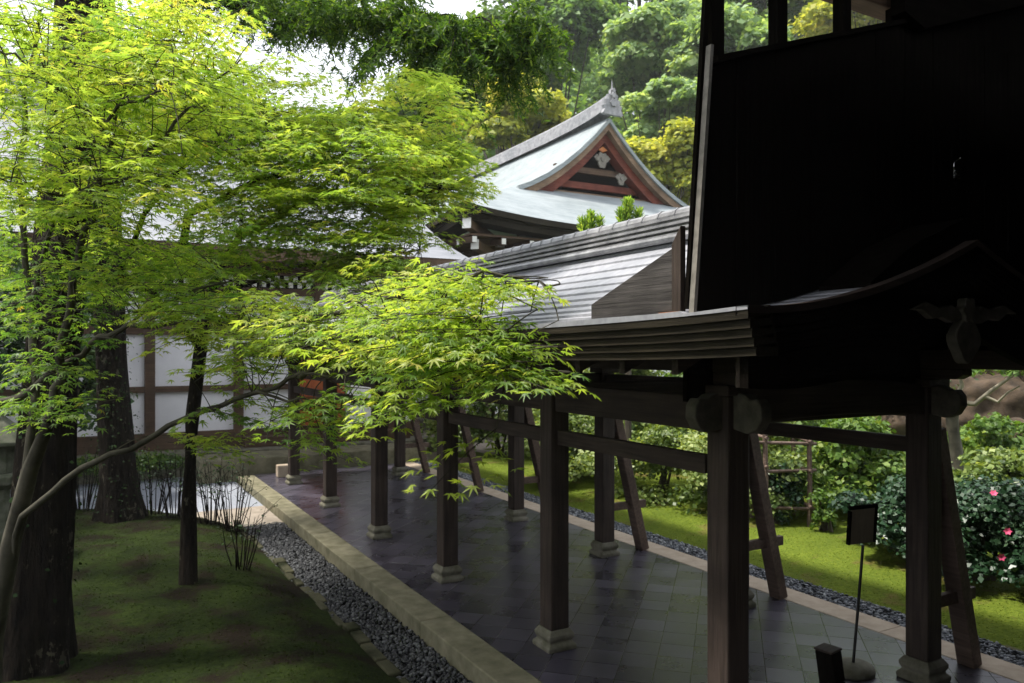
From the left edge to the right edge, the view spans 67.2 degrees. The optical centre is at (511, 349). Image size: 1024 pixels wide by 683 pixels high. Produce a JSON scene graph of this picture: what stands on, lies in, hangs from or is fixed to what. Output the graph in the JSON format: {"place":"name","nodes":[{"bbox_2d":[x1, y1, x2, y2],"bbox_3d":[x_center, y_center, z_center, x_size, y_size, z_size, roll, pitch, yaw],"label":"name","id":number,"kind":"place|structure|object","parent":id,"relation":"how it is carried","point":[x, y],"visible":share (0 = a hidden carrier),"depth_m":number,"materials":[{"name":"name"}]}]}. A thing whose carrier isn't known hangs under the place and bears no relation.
{"place":"outdoors","nodes":[
{"label":"outdoors","id":0,"kind":"place"},
{"bbox_2d":[10,477,262,513],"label":"raked gravel","id":1,"kind":"structure","parent":0,"point":[253,500],"depth_m":14.92,"materials":[{"name":"white gravel"}]},
{"bbox_2d":[77,448,184,476],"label":"clipped hedge","id":2,"kind":"object","parent":1,"relation":"on","point":[153,457],"visible":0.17,"depth_m":16.51,"materials":[{"name":"green plant"}]},
{"bbox_2d":[4,509,415,682],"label":"moss mound","id":3,"kind":"object","parent":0,"point":[163,654],"visible":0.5,"depth_m":7.58,"materials":[{"name":"green plant"}]},
{"bbox_2d":[0,407,16,544],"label":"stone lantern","id":4,"kind":"object","parent":3,"relation":"on","point":[7,445],"visible":0.38,"depth_m":9.51,"materials":[{"name":"grey stone"}]},
{"bbox_2d":[2,0,99,681],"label":"cedar tree","id":5,"kind":"object","parent":3,"relation":"on","point":[40,638],"visible":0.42,"depth_m":6.32,"materials":[{"name":"brown plant"}]},
{"bbox_2d":[76,448,98,510],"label":"twig shrub","id":6,"kind":"object","parent":3,"relation":"on","point":[89,497],"visible":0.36,"depth_m":12.65,"materials":[{"name":"brown plant"}]},
{"bbox_2d":[136,443,181,514],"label":"twig shrub","id":7,"kind":"object","parent":3,"relation":"on","point":[150,493],"visible":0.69,"depth_m":12.43,"materials":[{"name":"brown plant"}]},
{"bbox_2d":[143,445,199,518],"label":"twig shrub","id":8,"kind":"object","parent":3,"relation":"on","point":[170,498],"visible":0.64,"depth_m":12.08,"materials":[{"name":"brown plant"}]},
{"bbox_2d":[2,509,382,682],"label":"moss tufts","id":9,"kind":"object","parent":3,"relation":"on","point":[171,519],"visible":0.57,"depth_m":7.88,"materials":[{"name":"green plant"}]},
{"bbox_2d":[176,458,245,525],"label":"twig shrub","id":10,"kind":"object","parent":3,"relation":"on","point":[206,519],"visible":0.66,"depth_m":11.93,"materials":[{"name":"brown plant"}]},
{"bbox_2d":[197,459,269,531],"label":"twig shrub","id":11,"kind":"object","parent":3,"relation":"on","point":[226,526],"visible":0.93,"depth_m":11.75,"materials":[{"name":"brown plant"}]},
{"bbox_2d":[216,497,281,570],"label":"twig shrub","id":12,"kind":"object","parent":3,"relation":"on","point":[236,527],"visible":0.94,"depth_m":9.37,"materials":[{"name":"brown plant"}]},
{"bbox_2d":[0,44,502,585],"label":"maple tree","id":13,"kind":"object","parent":3,"relation":"on","point":[312,136],"visible":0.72,"depth_m":5.85,"materials":[{"name":"green plant"}]},
{"bbox_2d":[0,0,601,682],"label":"maple tree","id":14,"kind":"object","parent":3,"relation":"on","point":[390,336],"visible":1,"depth_m":3.82,"materials":[{"name":"green plant"}]},
{"bbox_2d":[80,0,577,523],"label":"hemlock tree","id":15,"kind":"object","parent":3,"relation":"on","point":[506,48],"visible":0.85,"depth_m":9.45,"materials":[{"name":"green plant"}]},
{"bbox_2d":[0,77,467,489],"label":"plastered hall","id":16,"kind":"structure","parent":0,"point":[159,402],"depth_m":18.30,"materials":[{"name":"white paint"}]},
{"bbox_2d":[300,358,322,425],"bbox_3d":[-5.022,0.775,19.442,0.830,2.250,0.025,0,0,-29],"label":"door","id":17,"kind":"structure","parent":16,"relation":"in","point":[313,383],"depth_m":19.40,"materials":[{"name":"brown wood"}]},
{"bbox_2d":[197,506,281,525],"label":"path","id":18,"kind":"structure","parent":0,"point":[257,511],"depth_m":13.19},
{"bbox_2d":[243,521,472,682],"bbox_3d":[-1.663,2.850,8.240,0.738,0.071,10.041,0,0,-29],"label":"gravel","id":19,"kind":"structure","parent":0,"point":[333,596],"depth_m":8.46,"materials":[{"name":"grey gravel"}]},
{"bbox_2d":[0,0,864,196],"label":"sky","id":20,"kind":"structure","parent":0,"point":[443,6],"materials":[{"name":"white"}]},
{"bbox_2d":[416,431,507,460],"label":"courtyard","id":21,"kind":"structure","parent":0,"point":[480,447],"depth_m":20.74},
{"bbox_2d":[254,464,1018,682],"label":"tile floor","id":22,"kind":"structure","parent":0,"point":[637,615],"depth_m":8.27,"materials":[{"name":"grey tile"}]},
{"bbox_2d":[276,464,287,477],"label":"stone block","id":23,"kind":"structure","parent":22,"relation":"on","point":[281,470],"depth_m":16.31,"materials":[{"name":"beige stone"}]},
{"bbox_2d":[237,206,1023,682],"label":"covered corridor","id":24,"kind":"object","parent":22,"relation":"on","point":[911,344],"visible":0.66,"depth_m":6.17,"materials":[{"name":"brown wood"}]},
{"bbox_2d":[814,643,844,682],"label":"barrier stake","id":25,"kind":"object","parent":22,"relation":"on","point":[829,663],"visible":1,"depth_m":5.95,"materials":[{"name":"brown wood"}]},
{"bbox_2d":[842,503,877,680],"bbox_3d":[2.856,1.995,6.450,0.347,1.410,0.347,0,0,35],"label":"notice stand","id":26,"kind":"object","parent":22,"relation":"on","point":[861,523],"visible":0.89,"depth_m":6.44,"materials":[{"name":"metal"}]},
{"bbox_2d":[406,461,1023,682],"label":"border paving","id":27,"kind":"structure","parent":0,"point":[1005,669],"depth_m":8.18,"materials":[{"name":"grey stone"}]},
{"bbox_2d":[415,461,1023,666],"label":"gravel","id":28,"kind":"structure","parent":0,"point":[828,595],"depth_m":8.68,"materials":[{"name":"grey gravel"}]},
{"bbox_2d":[428,416,1023,649],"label":"moss lawn","id":29,"kind":"structure","parent":0,"point":[1000,635],"depth_m":9.99,"materials":[{"name":"green plant"}]},
{"bbox_2d":[412,366,538,455],"bbox_3d":[-0.499,1.246,19.504,4.044,3.082,3.172,0,0,-29],"label":"tall hedge","id":30,"kind":"object","parent":29,"relation":"on","point":[480,433],"visible":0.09,"depth_m":19.16,"materials":[{"name":"green plant"}]},
{"bbox_2d":[500,410,632,483],"bbox_3d":[1.142,1.872,15.715,2.715,1.787,2.539,0,0,-29],"label":"azalea shrub","id":31,"kind":"object","parent":29,"relation":"on","point":[579,423],"visible":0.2,"depth_m":15.08,"materials":[{"name":"green plant"}]},
{"bbox_2d":[532,368,666,439],"bbox_3d":[2.244,1.149,18.885,4.637,3.098,3.227,0,0,-29],"label":"tall hedge","id":32,"kind":"object","parent":29,"relation":"on","point":[635,372],"visible":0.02,"depth_m":19.11,"materials":[{"name":"green plant"}]},
{"bbox_2d":[576,195,644,495],"bbox_3d":[1.791,-0.064,13.995,1.260,5.528,0.287,0,0,0],"label":"young pine","id":33,"kind":"object","parent":29,"relation":"on","point":[591,219],"visible":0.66,"depth_m":13.95,"materials":[{"name":"green plant"}]},
{"bbox_2d":[569,420,706,510],"bbox_3d":[2.816,1.747,14.254,2.701,2.200,3.257,0,0,45],"label":"azalea shrub","id":34,"kind":"object","parent":29,"relation":"on","point":[664,435],"visible":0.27,"depth_m":13.63,"materials":[{"name":"green plant"}]},
{"bbox_2d":[633,370,770,447],"bbox_3d":[4.490,1.140,17.096,3.120,3.008,4.596,0,0,44],"label":"tall hedge","id":35,"kind":"object","parent":29,"relation":"on","point":[671,374],"visible":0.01,"depth_m":16.58,"materials":[{"name":"green plant"}]},
{"bbox_2d":[668,421,826,517],"bbox_3d":[3.975,1.815,12.448,2.763,1.901,2.057,0,0,-5],"label":"azalea shrub","id":36,"kind":"object","parent":29,"relation":"on","point":[697,443],"visible":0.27,"depth_m":12.21,"materials":[{"name":"green plant"}]},
{"bbox_2d":[749,434,816,526],"bbox_3d":[4.137,1.972,11.897,0.862,1.557,0.861,0,0,0],"label":"plant support","id":37,"kind":"object","parent":29,"relation":"on","point":[809,470],"visible":0.38,"depth_m":11.55,"materials":[{"name":"brown wood"}]},
{"bbox_2d":[768,460,803,525],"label":"young shrub","id":38,"kind":"object","parent":29,"relation":"on","point":[796,497],"visible":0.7,"depth_m":11.70,"materials":[{"name":"green plant"}]},
{"bbox_2d":[759,418,841,457],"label":"leafy bush","id":39,"kind":"object","parent":29,"relation":"on","point":[815,422],"visible":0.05,"depth_m":13.62,"materials":[{"name":"green plant"}]},
{"bbox_2d":[807,488,842,531],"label":"young shrub","id":40,"kind":"object","parent":29,"relation":"on","point":[824,514],"visible":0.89,"depth_m":11.24,"materials":[{"name":"green plant"}]},
{"bbox_2d":[792,416,905,513],"bbox_3d":[5.492,1.785,12.094,2.228,1.818,1.834,0,0,-29],"label":"leafy bush","id":41,"kind":"object","parent":29,"relation":"on","point":[862,469],"visible":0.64,"depth_m":11.70,"materials":[{"name":"green plant"}]},
{"bbox_2d":[827,472,905,551],"bbox_3d":[5.112,2.162,10.083,1.670,1.154,1.544,0,0,-2],"label":"camellia bush","id":42,"kind":"object","parent":29,"relation":"on","point":[891,510],"visible":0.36,"depth_m":9.84,"materials":[{"name":"green plant"}]},
{"bbox_2d":[874,415,948,443],"bbox_3d":[9.116,1.594,16.889,2.079,1.825,2.013,0,0,-29],"label":"boulder","id":43,"kind":"object","parent":29,"relation":"on","point":[897,423],"visible":0.09,"depth_m":16.47,"materials":[{"name":"brown stone"}]},
{"bbox_2d":[877,473,1023,583],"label":"camellia bush","id":44,"kind":"object","parent":29,"relation":"on","point":[991,513],"visible":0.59,"depth_m":8.49,"materials":[{"name":"green plant"}]},
{"bbox_2d":[942,374,1023,452],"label":"boulder","id":45,"kind":"object","parent":29,"relation":"on","point":[1011,404],"visible":0.29,"depth_m":15.81,"materials":[{"name":"brown stone"}]},
{"bbox_2d":[945,369,1023,470],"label":"gnarled tree","id":46,"kind":"object","parent":29,"relation":"on","point":[955,442],"visible":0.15,"depth_m":12.79,"materials":[{"name":"grey plant"}]},
{"bbox_2d":[947,411,1023,472],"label":"bush","id":47,"kind":"object","parent":29,"relation":"on","point":[995,430],"visible":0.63,"depth_m":13.89,"materials":[{"name":"green plant"}]},
{"bbox_2d":[952,444,1023,488],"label":"leafy bush","id":48,"kind":"object","parent":29,"relation":"on","point":[1001,461],"visible":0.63,"depth_m":11.68,"materials":[{"name":"green plant"}]},
{"bbox_2d":[978,370,1023,381],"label":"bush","id":49,"kind":"object","parent":29,"relation":"on","point":[995,373],"visible":0.05,"depth_m":16.40,"materials":[{"name":"green plant"}]},
{"bbox_2d":[992,535,1023,587],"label":"camellia bush","id":50,"kind":"object","parent":29,"relation":"on","point":[1013,563],"visible":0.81,"depth_m":8.16,"materials":[{"name":"green plant"}]},
{"bbox_2d":[1010,417,1023,437],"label":"boulder","id":51,"kind":"object","parent":29,"relation":"on","point":[1013,419],"visible":0.02,"depth_m":15.09,"materials":[{"name":"brown stone"}]},
{"bbox_2d":[579,0,1023,325],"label":"timber hall","id":52,"kind":"structure","parent":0,"point":[823,162],"depth_m":4.85,"materials":[{"name":"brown wood"}]},
{"bbox_2d":[949,156,960,180],"bbox_3d":[3.108,-1.271,5.387,0.125,0.171,0.072,0,0,-44],"label":"iron hook","id":53,"kind":"object","parent":52,"relation":"attached to","point":[955,171],"visible":1,"depth_m":5.36,"materials":[{"name":"black metal"}]},
{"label":"hillside","id":54,"kind":"structure","parent":0,"visible":0},
{"bbox_2d":[0,27,142,84],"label":"evergreen tree","id":55,"kind":"object","parent":54,"relation":"on","point":[17,50],"visible":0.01,"depth_m":31.27,"materials":[{"name":"green plant"}]},
{"bbox_2d":[376,63,489,177],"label":"broadleaf tree","id":56,"kind":"object","parent":54,"relation":"on","point":[405,110],"visible":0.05,"depth_m":40.72,"materials":[{"name":"green plant"}]},
{"bbox_2d":[475,0,517,7],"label":"evergreen tree","id":57,"kind":"object","parent":54,"relation":"on","point":[504,2],"visible":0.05,"depth_m":83.41,"materials":[{"name":"green plant"}]},
{"bbox_2d":[461,71,571,236],"bbox_3d":[0.263,-5.554,40.046,6.744,17.803,7.426,0,0,17],"label":"maple tree","id":58,"kind":"object","parent":54,"relation":"on","point":[508,130],"visible":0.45,"depth_m":38.29,"materials":[{"name":"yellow plant"}]},
{"bbox_2d":[466,2,579,159],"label":"broadleaf tree","id":59,"kind":"object","parent":54,"relation":"on","point":[554,83],"visible":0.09,"depth_m":52.58,"materials":[{"name":"green plant"}]},
{"bbox_2d":[518,0,631,116],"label":"evergreen tree","id":60,"kind":"object","parent":54,"relation":"on","point":[583,21],"visible":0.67,"depth_m":54.43,"materials":[{"name":"green plant"}]},
{"bbox_2d":[371,35,793,235],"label":"forest","id":61,"kind":"object","parent":54,"relation":"on","point":[592,89],"visible":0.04,"depth_m":75.73,"materials":[{"name":"green plant"}]},
{"bbox_2d":[602,0,666,122],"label":"evergreen tree","id":62,"kind":"object","parent":54,"relation":"on","point":[619,2],"visible":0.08,"depth_m":74.34,"materials":[{"name":"green plant"}]},
{"bbox_2d":[594,0,700,141],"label":"camphor tree","id":63,"kind":"object","parent":54,"relation":"on","point":[644,39],"visible":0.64,"depth_m":50.08,"materials":[{"name":"green plant"}]},
{"bbox_2d":[618,73,696,180],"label":"camphor tree","id":64,"kind":"object","parent":54,"relation":"on","point":[659,103],"visible":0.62,"depth_m":42.91,"materials":[{"name":"green plant"}]},
{"bbox_2d":[625,116,694,205],"bbox_3d":[7.399,-3.646,36.876,5.546,14.143,4.999,0,0,45],"label":"maple tree","id":65,"kind":"object","parent":54,"relation":"on","point":[664,161],"visible":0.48,"depth_m":35.48,"materials":[{"name":"yellow plant"}]},
{"bbox_2d":[681,0,761,13],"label":"broadleaf tree","id":66,"kind":"object","parent":54,"relation":"on","point":[698,4],"visible":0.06,"depth_m":58.25,"materials":[{"name":"green plant"}]},
{"bbox_2d":[665,0,795,80],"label":"broadleaf tree","id":67,"kind":"object","parent":54,"relation":"on","point":[745,28],"visible":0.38,"depth_m":46.15,"materials":[{"name":"green plant"}]},
{"bbox_2d":[738,0,813,39],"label":"broadleaf tree","id":68,"kind":"object","parent":54,"relation":"on","point":[795,7],"visible":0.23,"depth_m":57.11,"materials":[{"name":"green plant"}]},
{"bbox_2d":[788,0,884,38],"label":"maple tree","id":69,"kind":"object","parent":54,"relation":"on","point":[819,14],"visible":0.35,"depth_m":50.19,"materials":[{"name":"yellow plant"}]},
{"label":"ground","id":70,"kind":"structure","parent":0,"visible":0},
{"bbox_2d":[0,207,30,415],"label":"evergreen tree","id":71,"kind":"object","parent":70,"relation":"on","point":[18,266],"visible":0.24,"depth_m":13.32,"materials":[{"name":"green plant"}]},
{"bbox_2d":[0,278,137,432],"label":"evergreen tree","id":72,"kind":"object","parent":70,"relation":"on","point":[91,359],"visible":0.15,"depth_m":14.24,"materials":[{"name":"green plant"}]},
{"bbox_2d":[196,442,426,483],"bbox_3d":[-4.616,2.680,18.033,5.200,0.640,1.130,0,0,-29],"label":"stone step","id":73,"kind":"object","parent":70,"relation":"on","point":[269,462],"visible":0.34,"depth_m":17.32,"materials":[{"name":"grey stone"}]},
{"bbox_2d":[234,520,409,682],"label":"stone edging","id":74,"kind":"object","parent":70,"relation":"on","point":[371,650],"visible":0.48,"depth_m":7.78,"materials":[{"name":"grey stone"}]},
{"bbox_2d":[238,475,541,682],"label":"stone kerb","id":75,"kind":"structure","parent":70,"relation":"on","point":[468,654],"depth_m":8.23,"materials":[{"name":"beige stone"}]},
{"bbox_2d":[342,83,687,441],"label":"gabled hall","id":76,"kind":"structure","parent":70,"relation":"on","point":[556,181],"depth_m":27.05,"materials":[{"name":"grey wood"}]},
{"bbox_2d":[531,494,1023,651],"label":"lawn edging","id":77,"kind":"object","parent":70,"relation":"on","point":[1012,648],"visible":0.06,"depth_m":7.08,"materials":[{"name":"stone"}]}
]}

